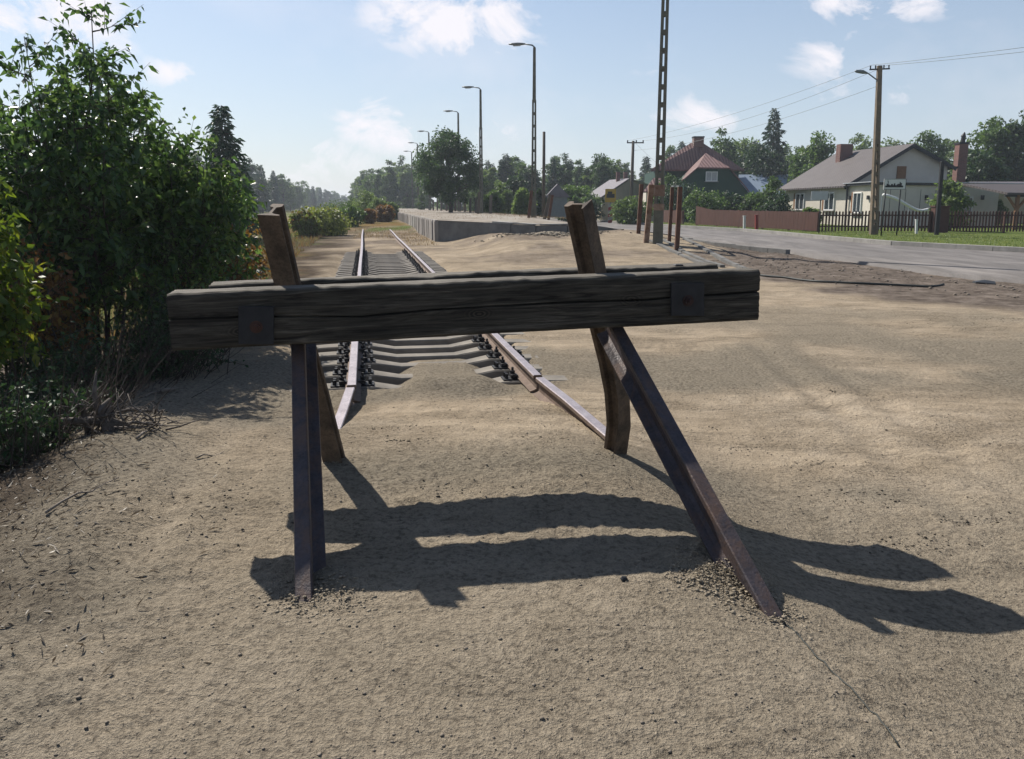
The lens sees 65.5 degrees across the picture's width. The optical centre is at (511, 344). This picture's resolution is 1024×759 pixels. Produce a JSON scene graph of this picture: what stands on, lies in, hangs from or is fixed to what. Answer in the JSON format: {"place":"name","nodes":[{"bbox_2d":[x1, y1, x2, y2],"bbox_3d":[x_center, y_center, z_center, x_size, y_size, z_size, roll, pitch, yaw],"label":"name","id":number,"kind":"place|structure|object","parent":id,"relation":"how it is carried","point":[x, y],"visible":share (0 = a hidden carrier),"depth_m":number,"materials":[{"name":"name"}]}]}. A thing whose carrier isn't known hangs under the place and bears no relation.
{"place":"outdoors","nodes":[
{"label":"outdoors","id":0,"kind":"place"},
{"bbox_2d":[27,227,324,344],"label":"field grass","id":1,"kind":"structure","parent":0,"point":[302,241],"depth_m":26.54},
{"bbox_2d":[0,206,1023,758],"bbox_3d":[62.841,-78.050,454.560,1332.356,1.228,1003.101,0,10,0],"label":"ground","id":2,"kind":"structure","parent":0,"point":[856,346],"depth_m":3.22,"materials":[{"name":"sand"}]},
{"bbox_2d":[0,169,69,452],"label":"shrub","id":3,"kind":"object","parent":2,"relation":"on","point":[11,315],"visible":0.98,"depth_m":5.71,"materials":[{"name":"green plant"}]},
{"bbox_2d":[0,220,121,400],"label":"shrub","id":4,"kind":"object","parent":2,"relation":"on","point":[55,318],"visible":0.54,"depth_m":6.67,"materials":[{"name":"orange plant"}]},
{"bbox_2d":[0,309,156,419],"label":"shrub","id":5,"kind":"object","parent":2,"relation":"on","point":[58,356],"visible":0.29,"depth_m":5.95,"materials":[{"name":"green plant"}]},
{"bbox_2d":[0,329,163,475],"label":"weed bush","id":6,"kind":"object","parent":2,"relation":"on","point":[23,438],"visible":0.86,"depth_m":4.42,"materials":[{"name":"green plant"}]},
{"bbox_2d":[0,308,180,461],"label":"weed bush","id":7,"kind":"object","parent":2,"relation":"on","point":[32,381],"visible":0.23,"depth_m":5.09,"materials":[{"name":"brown plant"}]},
{"bbox_2d":[0,0,182,376],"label":"shrub","id":8,"kind":"object","parent":2,"relation":"on","point":[82,238],"visible":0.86,"depth_m":7.13,"materials":[{"name":"green plant"}]},
{"bbox_2d":[15,267,201,379],"bbox_3d":[-4.151,-0.092,7.452,1.968,1.394,1.304,1,10,8],"label":"shrub","id":9,"kind":"object","parent":2,"relation":"on","point":[97,307],"visible":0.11,"depth_m":7.25,"materials":[{"name":"green plant"}]},
{"bbox_2d":[0,345,221,674],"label":"leaf litter","id":10,"kind":"object","parent":2,"relation":"on","point":[56,548],"visible":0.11,"depth_m":3.60,"materials":[{"name":"plant"}]},
{"bbox_2d":[37,371,206,437],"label":"dry twigs","id":11,"kind":"object","parent":2,"relation":"on","point":[111,422],"visible":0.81,"depth_m":4.68,"materials":[{"name":"wood"}]},
{"bbox_2d":[12,279,239,391],"bbox_3d":[-3.037,-0.014,6.704,1.543,1.004,1.211,3,10,18],"label":"weed bush","id":12,"kind":"object","parent":2,"relation":"on","point":[154,353],"visible":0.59,"depth_m":6.69,"materials":[{"name":"green plant"}]},
{"bbox_2d":[22,314,238,404],"bbox_3d":[-2.996,0.177,6.307,1.615,0.909,1.358,0,10,0],"label":"weed bush","id":13,"kind":"object","parent":2,"relation":"on","point":[59,362],"visible":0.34,"depth_m":6.23,"materials":[{"name":"green plant"}]},
{"bbox_2d":[44,55,233,334],"bbox_3d":[-4.355,-1.632,9.553,2.036,3.407,2.129,-9,13,-42],"label":"shrub","id":14,"kind":"object","parent":2,"relation":"on","point":[113,92],"visible":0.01,"depth_m":9.08,"materials":[{"name":"green plant"}]},
{"bbox_2d":[96,272,247,382],"bbox_3d":[-2.906,-0.149,7.151,1.398,1.069,1.368,-3,10,-16],"label":"shrub","id":15,"kind":"object","parent":2,"relation":"on","point":[162,313],"visible":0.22,"depth_m":6.95,"materials":[{"name":"green plant"}]},
{"bbox_2d":[88,107,269,350],"bbox_3d":[-3.406,-1.179,8.374,1.746,2.609,1.960,0,10,0],"label":"shrub","id":16,"kind":"object","parent":2,"relation":"on","point":[189,207],"visible":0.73,"depth_m":8.06,"materials":[{"name":"green plant"}]},
{"bbox_2d":[96,221,265,357],"bbox_3d":[-3.406,-0.503,7.901,1.835,1.438,1.510,0,10,0],"label":"shrub","id":17,"kind":"object","parent":2,"relation":"on","point":[189,273],"visible":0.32,"depth_m":7.73,"materials":[{"name":"green plant"}]},
{"bbox_2d":[132,222,272,289],"bbox_3d":[-3.302,-0.844,9.312,2.552,1.681,1.558,3,10,17],"label":"shrub","id":18,"kind":"object","parent":2,"relation":"on","point":[253,252],"visible":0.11,"depth_m":9.33,"materials":[{"name":"green plant"}]},
{"bbox_2d":[204,104,261,241],"bbox_3d":[-11.854,-6.916,33.182,3.125,5.980,3.363,0,10,0],"label":"spruce tree","id":19,"kind":"object","parent":2,"relation":"on","point":[227,147],"visible":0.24,"depth_m":32.89,"materials":[{"name":"green plant"}]},
{"bbox_2d":[244,158,275,213],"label":"forest tree","id":20,"kind":"object","parent":2,"relation":"on","point":[261,194],"visible":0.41,"depth_m":142.13,"materials":[{"name":"green plant"}]},
{"bbox_2d":[267,170,282,211],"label":"forest spruce","id":21,"kind":"object","parent":2,"relation":"on","point":[274,194],"visible":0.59,"depth_m":166.01,"materials":[{"name":"green plant"}]},
{"bbox_2d":[270,173,295,209],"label":"forest tree","id":22,"kind":"object","parent":2,"relation":"on","point":[285,185],"visible":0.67,"depth_m":177.43,"materials":[{"name":"green plant"}]},
{"bbox_2d":[292,180,308,209],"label":"forest tree","id":23,"kind":"object","parent":2,"relation":"on","point":[300,198],"visible":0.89,"depth_m":208.95,"materials":[{"name":"green plant"}]},
{"bbox_2d":[288,206,322,237],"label":"bush","id":24,"kind":"object","parent":2,"relation":"on","point":[303,222],"visible":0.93,"depth_m":36.19,"materials":[{"name":"green plant"}]},
{"bbox_2d":[296,204,356,235],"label":"bush","id":25,"kind":"object","parent":2,"relation":"on","point":[333,222],"visible":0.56,"depth_m":38.92,"materials":[{"name":"green plant"}]},
{"bbox_2d":[337,203,367,226],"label":"bush","id":26,"kind":"object","parent":2,"relation":"on","point":[358,214],"visible":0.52,"depth_m":46.96,"materials":[{"name":"green plant"}]},
{"bbox_2d":[350,190,387,210],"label":"bush","id":27,"kind":"object","parent":2,"relation":"on","point":[366,198],"visible":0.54,"depth_m":70.22,"materials":[{"name":"green plant"}]},
{"bbox_2d":[369,169,383,198],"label":"forest tree","id":28,"kind":"object","parent":2,"relation":"on","point":[377,183],"visible":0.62,"depth_m":142.15,"materials":[{"name":"green plant"}]},
{"bbox_2d":[375,204,395,221],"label":"bush","id":29,"kind":"object","parent":2,"relation":"on","point":[385,213],"visible":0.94,"depth_m":58.83,"materials":[{"name":"orange plant"}]},
{"bbox_2d":[379,173,397,202],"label":"forest tree","id":30,"kind":"object","parent":2,"relation":"on","point":[391,189],"visible":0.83,"depth_m":141.53,"materials":[{"name":"green plant"}]},
{"bbox_2d":[352,226,436,245],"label":"track weeds","id":31,"kind":"object","parent":2,"relation":"on","point":[403,235],"visible":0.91,"depth_m":38.60,"materials":[{"name":"green plant"}]},
{"bbox_2d":[396,163,419,208],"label":"forest tree","id":32,"kind":"object","parent":2,"relation":"on","point":[403,175],"visible":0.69,"depth_m":145.75,"materials":[{"name":"green plant"}]},
{"bbox_2d":[289,229,605,439],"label":"railway track","id":33,"kind":"structure","parent":2,"relation":"on","point":[352,369],"depth_m":7.91,"materials":[{"name":"metal"}]},
{"bbox_2d":[166,199,784,618],"bbox_3d":[-0.142,0.229,3.458,2.647,1.694,2.254,0,10,0],"label":"buffer stop","id":34,"kind":"object","parent":2,"relation":"on","point":[590,291],"visible":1,"depth_m":3.53,"materials":[{"name":"wood"}]},
{"bbox_2d":[474,167,503,196],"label":"forest tree","id":35,"kind":"object","parent":2,"relation":"on","point":[490,172],"visible":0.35,"depth_m":96.25,"materials":[{"name":"green plant"}]},
{"bbox_2d":[483,189,504,212],"bbox_3d":[-1.661,-11.271,64.959,2.345,2.664,2.314,0,10,0],"label":"broadleaf tree","id":36,"kind":"object","parent":2,"relation":"on","point":[498,203],"visible":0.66,"depth_m":64.58,"materials":[{"name":"green plant"}]},
{"bbox_2d":[489,181,514,213],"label":"broadleaf tree","id":37,"kind":"object","parent":2,"relation":"on","point":[506,195],"visible":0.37,"depth_m":70.20,"materials":[{"name":"green plant"}]},
{"bbox_2d":[397,209,619,241],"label":"station platform","id":38,"kind":"structure","parent":2,"relation":"on","point":[434,229],"depth_m":32.62,"materials":[{"name":"concrete"}]},
{"bbox_2d":[411,125,487,211],"bbox_3d":[-5.029,-13.887,63.600,6.315,6.998,6.100,0,10,0],"label":"broadleaf tree","id":39,"kind":"object","parent":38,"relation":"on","point":[451,150],"visible":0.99,"depth_m":62.38,"materials":[{"name":"green plant"}]},
{"bbox_2d":[462,86,482,212],"bbox_3d":[-2.798,-13.620,56.651,1.480,9.134,0.300,3,10,14],"label":"lamp post","id":40,"kind":"object","parent":38,"relation":"on","point":[480,153],"visible":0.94,"depth_m":56.45,"materials":[{"name":"grey metal"}]},
{"bbox_2d":[509,42,535,217],"bbox_3d":[0.553,-10.925,41.489,1.480,9.134,0.300,3,10,14],"label":"lamp post","id":41,"kind":"object","parent":38,"relation":"on","point":[533,207],"visible":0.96,"depth_m":41.26,"materials":[{"name":"concrete"}]},
{"bbox_2d":[0,380,1023,758],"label":"pebbles","id":42,"kind":"object","parent":2,"relation":"on","point":[526,580],"visible":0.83,"depth_m":2.83,"materials":[{"name":"stone"}]},
{"bbox_2d":[503,175,529,213],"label":"broadleaf tree","id":43,"kind":"object","parent":2,"relation":"on","point":[513,185],"visible":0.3,"depth_m":74.41,"materials":[{"name":"green plant"}]},
{"bbox_2d":[15,315,1022,591],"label":"debris","id":44,"kind":"object","parent":2,"relation":"on","point":[613,465],"visible":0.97,"depth_m":3.87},
{"bbox_2d":[510,187,537,214],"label":"bush","id":45,"kind":"object","parent":2,"relation":"on","point":[519,204],"visible":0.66,"depth_m":56.66,"materials":[{"name":"green plant"}]},
{"bbox_2d":[517,166,541,207],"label":"forest tree","id":46,"kind":"object","parent":2,"relation":"on","point":[528,178],"visible":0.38,"depth_m":96.29,"materials":[{"name":"green plant"}]},
{"bbox_2d":[215,451,853,649],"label":"sand clods","id":47,"kind":"object","parent":2,"relation":"on","point":[733,589],"visible":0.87,"depth_m":2.81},
{"bbox_2d":[542,132,544,215],"bbox_3d":[1.875,-9.903,46.996,0.203,5.100,0.203,4,11,22],"label":"utility pole","id":48,"kind":"object","parent":2,"relation":"on","point":[543,179],"visible":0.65,"depth_m":46.92,"materials":[{"name":"brown wood"}]},
{"bbox_2d":[545,157,558,194],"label":"forest spruce","id":49,"kind":"object","parent":2,"relation":"on","point":[551,176],"visible":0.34,"depth_m":101.77,"materials":[{"name":"green plant"}]},
{"bbox_2d":[474,229,631,241],"bbox_3d":[1.354,-3.818,28.107,5.495,0.474,3.310,0,10,0],"label":"rubble","id":50,"kind":"object","parent":2,"relation":"on","point":[554,233],"visible":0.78,"depth_m":27.68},
{"bbox_2d":[546,184,569,216],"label":"shed","id":51,"kind":"structure","parent":2,"relation":"on","point":[559,193],"depth_m":60.44,"materials":[{"name":"grey metal"}]},
{"bbox_2d":[552,153,573,191],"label":"forest tree","id":52,"kind":"object","parent":2,"relation":"on","point":[563,176],"visible":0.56,"depth_m":100.70,"materials":[{"name":"green plant"}]},
{"bbox_2d":[555,184,584,221],"bbox_3d":[4.521,-11.396,65.172,3.178,3.373,3.175,0,10,0],"label":"broadleaf tree","id":53,"kind":"object","parent":2,"relation":"on","point":[574,198],"visible":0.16,"depth_m":64.53,"materials":[{"name":"green plant"}]},
{"bbox_2d":[563,184,604,211],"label":"broadleaf tree","id":54,"kind":"object","parent":2,"relation":"on","point":[583,192],"visible":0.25,"depth_m":72.26,"materials":[{"name":"green plant"}]},
{"bbox_2d":[592,153,612,196],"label":"forest tree","id":55,"kind":"object","parent":2,"relation":"on","point":[602,176],"visible":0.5,"depth_m":97.05,"materials":[{"name":"green plant"}]},
{"bbox_2d":[605,189,615,222],"bbox_3d":[7.543,-10.559,61.109,0.820,2.646,0.129,0,10,0],"label":"sign","id":56,"kind":"object","parent":2,"relation":"on","point":[610,195],"visible":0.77,"depth_m":60.97,"materials":[{"name":"metal"}]},
{"bbox_2d":[590,172,647,219],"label":"house","id":57,"kind":"structure","parent":2,"relation":"on","point":[622,191],"depth_m":76.28,"materials":[{"name":"stone"}]},
{"bbox_2d":[609,195,653,224],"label":"garden bush","id":58,"kind":"object","parent":2,"relation":"on","point":[625,212],"visible":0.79,"depth_m":56.74,"materials":[{"name":"green plant"}]},
{"bbox_2d":[627,140,643,197],"bbox_3d":[9.938,-13.063,64.717,1.350,6.810,0.320,0,10,0],"label":"utility pole","id":59,"kind":"object","parent":2,"relation":"on","point":[632,171],"visible":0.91,"depth_m":64.40,"materials":[{"name":"brown wood"}]},
{"bbox_2d":[636,184,643,233],"bbox_3d":[4.337,-4.476,27.033,0.200,1.870,0.130,0,10,0],"label":"steel post","id":60,"kind":"object","parent":2,"relation":"on","point":[639,213],"visible":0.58,"depth_m":26.96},
{"bbox_2d":[643,184,653,242],"bbox_3d":[4.284,-4.037,24.978,0.278,1.904,0.160,0,10,0],"label":"steel post","id":61,"kind":"object","parent":2,"relation":"on","point":[648,213],"visible":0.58,"depth_m":24.90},
{"bbox_2d":[653,0,668,243],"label":"lattice pole","id":62,"kind":"object","parent":2,"relation":"on","point":[659,190],"visible":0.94,"depth_m":24.18,"materials":[{"name":"concrete"}]},
{"bbox_2d":[667,185,682,250],"bbox_3d":[4.927,-3.806,24.200,0.171,2.031,1.926,1,10,4],"label":"sign support","id":63,"kind":"object","parent":2,"relation":"on","point":[678,217],"visible":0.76,"depth_m":23.37,"materials":[{"name":"brown metal"}]},
{"bbox_2d":[658,175,697,221],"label":"garden bush","id":64,"kind":"object","parent":2,"relation":"on","point":[667,195],"visible":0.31,"depth_m":64.54,"materials":[{"name":"green plant"}]},
{"bbox_2d":[663,239,724,267],"bbox_3d":[4.990,-2.589,22.622,0.187,0.521,6.455,0,10,-2],"label":"edging strip","id":65,"kind":"object","parent":2,"relation":"on","point":[681,250],"visible":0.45,"depth_m":21.89,"materials":[{"name":"concrete"}]},
{"bbox_2d":[644,136,749,219],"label":"house","id":66,"kind":"structure","parent":2,"relation":"on","point":[700,164],"depth_m":72.09,"materials":[{"name":"brick"}]},
{"bbox_2d":[682,187,730,222],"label":"garden bush","id":67,"kind":"object","parent":2,"relation":"on","point":[703,199],"visible":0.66,"depth_m":58.59,"materials":[{"name":"green plant"}]},
{"bbox_2d":[682,238,746,267],"bbox_3d":[5.576,-2.474,21.898,0.292,0.554,8.475,0,10,2],"label":"edging strip","id":68,"kind":"object","parent":2,"relation":"on","point":[722,258],"visible":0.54,"depth_m":21.69,"materials":[{"name":"concrete"}]},
{"bbox_2d":[641,230,789,253],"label":"kerb","id":69,"kind":"structure","parent":2,"relation":"on","point":[765,250],"depth_m":25.61,"materials":[{"name":"concrete"}]},
{"bbox_2d":[710,127,746,168],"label":"broadleaf tree","id":70,"kind":"object","parent":2,"relation":"on","point":[726,148],"visible":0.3,"depth_m":94.71,"materials":[{"name":"green plant"}]},
{"bbox_2d":[717,191,754,210],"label":"garden bush","id":71,"kind":"object","parent":2,"relation":"on","point":[734,199],"visible":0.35,"depth_m":59.23,"materials":[{"name":"green plant"}]},
{"bbox_2d":[733,136,759,174],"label":"broadleaf tree","id":72,"kind":"object","parent":2,"relation":"on","point":[744,143],"visible":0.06,"depth_m":99.44,"materials":[{"name":"green plant"}]},
{"bbox_2d":[732,189,768,210],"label":"garden bush","id":73,"kind":"object","parent":2,"relation":"on","point":[757,199],"visible":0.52,"depth_m":58.49,"materials":[{"name":"green plant"}]},
{"bbox_2d":[695,206,818,231],"bbox_3d":[14.180,-7.491,47.435,0.150,1.429,12.629,-3,10,-16],"label":"board fence","id":74,"kind":"object","parent":2,"relation":"on","point":[795,220],"visible":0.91,"depth_m":46.12,"materials":[{"name":"wood"}]},
{"bbox_2d":[734,143,792,179],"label":"broadleaf tree","id":75,"kind":"object","parent":2,"relation":"on","point":[760,154],"visible":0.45,"depth_m":84.89,"materials":[{"name":"green plant"}]},
{"bbox_2d":[739,175,791,194],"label":"barn","id":76,"kind":"structure","parent":2,"relation":"on","point":[751,183],"depth_m":82.88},
{"bbox_2d":[754,108,790,173],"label":"spruce tree","id":77,"kind":"object","parent":2,"relation":"on","point":[774,141],"visible":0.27,"depth_m":89.97,"materials":[{"name":"green plant"}]},
{"bbox_2d":[756,175,789,203],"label":"garden bush","id":78,"kind":"object","parent":2,"relation":"on","point":[773,185],"visible":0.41,"depth_m":60.49,"materials":[{"name":"green plant"}]},
{"bbox_2d":[757,193,793,211],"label":"garden bush","id":79,"kind":"object","parent":2,"relation":"on","point":[771,204],"visible":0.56,"depth_m":56.57,"materials":[{"name":"green plant"}]},
{"bbox_2d":[550,217,1023,252],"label":"kerb","id":80,"kind":"structure","parent":2,"relation":"on","point":[944,245],"depth_m":28.98,"materials":[{"name":"concrete"}]},
{"bbox_2d":[784,130,835,183],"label":"broadleaf tree","id":81,"kind":"object","parent":2,"relation":"on","point":[815,152],"visible":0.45,"depth_m":81.42,"materials":[{"name":"green plant"}]},
{"bbox_2d":[599,219,1023,246],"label":"verge grass","id":82,"kind":"structure","parent":2,"relation":"on","point":[853,234],"depth_m":34.93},
{"bbox_2d":[811,190,827,232],"bbox_3d":[15.189,-6.451,39.500,0.820,2.317,0.072,0,10,0],"label":"road sign","id":83,"kind":"object","parent":2,"relation":"on","point":[819,195],"visible":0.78,"depth_m":39.32,"materials":[{"name":"metal"}]},
{"bbox_2d":[783,621,899,747],"bbox_3d":[0.979,1.001,2.402,0.028,0.036,0.619,-2,10,-10],"label":"wire","id":84,"kind":"object","parent":2,"relation":"on","point":[845,683],"visible":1,"depth_m":2.37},
{"bbox_2d":[760,274,944,286],"bbox_3d":[6.397,-1.220,15.449,3.456,0.066,0.741,7,12,36],"label":"hose","id":85,"kind":"object","parent":2,"relation":"on","point":[865,283],"visible":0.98,"depth_m":14.99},
{"bbox_2d":[848,132,872,150],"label":"broadleaf tree","id":86,"kind":"object","parent":2,"relation":"on","point":[865,143],"visible":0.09,"depth_m":106.33,"materials":[{"name":"green plant"}]},
{"bbox_2d":[698,241,1023,299],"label":"rubble","id":87,"kind":"object","parent":2,"relation":"on","point":[870,269],"visible":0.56,"depth_m":17.64,"materials":[{"name":"stone"}]},
{"bbox_2d":[855,65,889,234],"bbox_3d":[16.621,-8.782,37.041,1.590,7.990,0.240,-2,10,0],"label":"utility pole","id":88,"kind":"object","parent":2,"relation":"on","point":[874,212],"visible":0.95,"depth_m":36.97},
{"bbox_2d":[820,210,931,231],"bbox_3d":[18.671,-6.276,41.067,5.466,1.234,0.150,2,10,11],"label":"picket fence","id":89,"kind":"object","parent":2,"relation":"on","point":[887,226],"visible":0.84,"depth_m":40.96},
{"bbox_2d":[880,179,906,235],"bbox_3d":[17.209,-6.078,36.012,0.993,2.747,0.087,0,10,0],"label":"town sign","id":90,"kind":"object","parent":2,"relation":"on","point":[895,184],"visible":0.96,"depth_m":35.81,"materials":[{"name":"metal"}]},
{"bbox_2d":[777,143,1023,225],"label":"house","id":91,"kind":"structure","parent":2,"relation":"on","point":[842,175],"depth_m":54.25,"materials":[{"name":"paint"}]},
{"bbox_2d":[793,193,804,210],"bbox_3d":[21.818,-10.815,60.628,0.200,1.305,1.710,-1,10,-7],"label":"window","id":92,"kind":"structure","parent":91,"relation":"in","point":[799,198],"depth_m":60.60,"materials":[{"name":"white glass"}]},
{"bbox_2d":[821,192,835,210],"bbox_3d":[22.369,-10.070,56.378,0.200,1.305,1.710,-1,10,-7],"label":"window","id":93,"kind":"structure","parent":91,"relation":"in","point":[827,205],"depth_m":56.19,"materials":[{"name":"white glass"}]},
{"bbox_2d":[850,192,862,213],"bbox_3d":[22.660,-9.287,52.485,0.200,1.405,1.610,0,10,0],"label":"window","id":94,"kind":"structure","parent":91,"relation":"in","point":[856,197],"depth_m":52.44,"materials":[{"name":"white glass"}]},
{"bbox_2d":[952,132,969,181],"bbox_3d":[31.016,-11.585,55.834,1.313,6.366,0.710,0,10,0],"label":"brick chimney","id":95,"kind":"object","parent":91,"relation":"attached to","point":[960,157],"visible":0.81,"depth_m":55.39,"materials":[{"name":"brick"}]},
{"bbox_2d":[879,193,929,228],"bbox_3d":[22.755,-7.610,45.906,2.981,2.121,0.231,0,10,0],"label":"water slide","id":96,"kind":"object","parent":2,"relation":"on","point":[905,203],"visible":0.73,"depth_m":45.77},
{"bbox_2d":[906,129,952,171],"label":"broadleaf tree","id":97,"kind":"object","parent":2,"relation":"on","point":[930,142],"visible":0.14,"depth_m":84.94,"materials":[{"name":"green plant"}]},
{"bbox_2d":[934,161,944,234],"bbox_3d":[19.802,-6.651,36.906,0.185,3.550,0.140,0,10,0],"label":"post","id":98,"kind":"object","parent":2,"relation":"on","point":[938,204],"visible":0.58,"depth_m":36.84,"materials":[{"name":"metal"}]},
{"bbox_2d":[930,206,950,232],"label":"gate pillar","id":99,"kind":"structure","parent":2,"relation":"on","point":[944,219],"depth_m":40.32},
{"bbox_2d":[925,177,976,230],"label":"garden bush","id":100,"kind":"object","parent":2,"relation":"on","point":[957,200],"visible":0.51,"depth_m":42.38,"materials":[{"name":"green plant"}]},
{"bbox_2d":[948,146,1011,181],"bbox_3d":[37.839,-12.927,64.924,5.028,6.196,5.050,0,10,0],"label":"broadleaf tree","id":101,"kind":"object","parent":2,"relation":"on","point":[985,165],"visible":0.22,"depth_m":63.93,"materials":[{"name":"green plant"}]},
{"bbox_2d":[947,115,1023,181],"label":"broadleaf tree","id":102,"kind":"object","parent":2,"relation":"on","point":[993,136],"visible":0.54,"depth_m":72.53,"materials":[{"name":"green plant"}]},
{"bbox_2d":[948,211,1023,232],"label":"picket fence","id":103,"kind":"object","parent":2,"relation":"on","point":[1003,220],"visible":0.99,"depth_m":40.50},
{"bbox_2d":[963,184,1023,229],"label":"carport","id":104,"kind":"object","parent":2,"relation":"on","point":[1008,191],"visible":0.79,"depth_m":46.44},
{"bbox_2d":[982,182,1023,222],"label":"outbuilding","id":105,"kind":"structure","parent":2,"relation":"on","point":[1006,202],"depth_m":59.14,"materials":[{"name":"stone"}]},
{"bbox_2d":[991,109,1023,181],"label":"broadleaf tree","id":106,"kind":"object","parent":2,"relation":"on","point":[1010,158],"visible":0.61,"depth_m":71.62,"materials":[{"name":"green plant"}]},
{"bbox_2d":[0,0,1023,205],"label":"sky","id":107,"kind":"structure","parent":0,"point":[319,93],"materials":[{"name":"blue"}]},
{"bbox_2d":[550,218,1023,283],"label":"road","id":108,"kind":"structure","parent":0,"point":[995,266],"depth_m":22.49,"materials":[{"name":"asphalt"}]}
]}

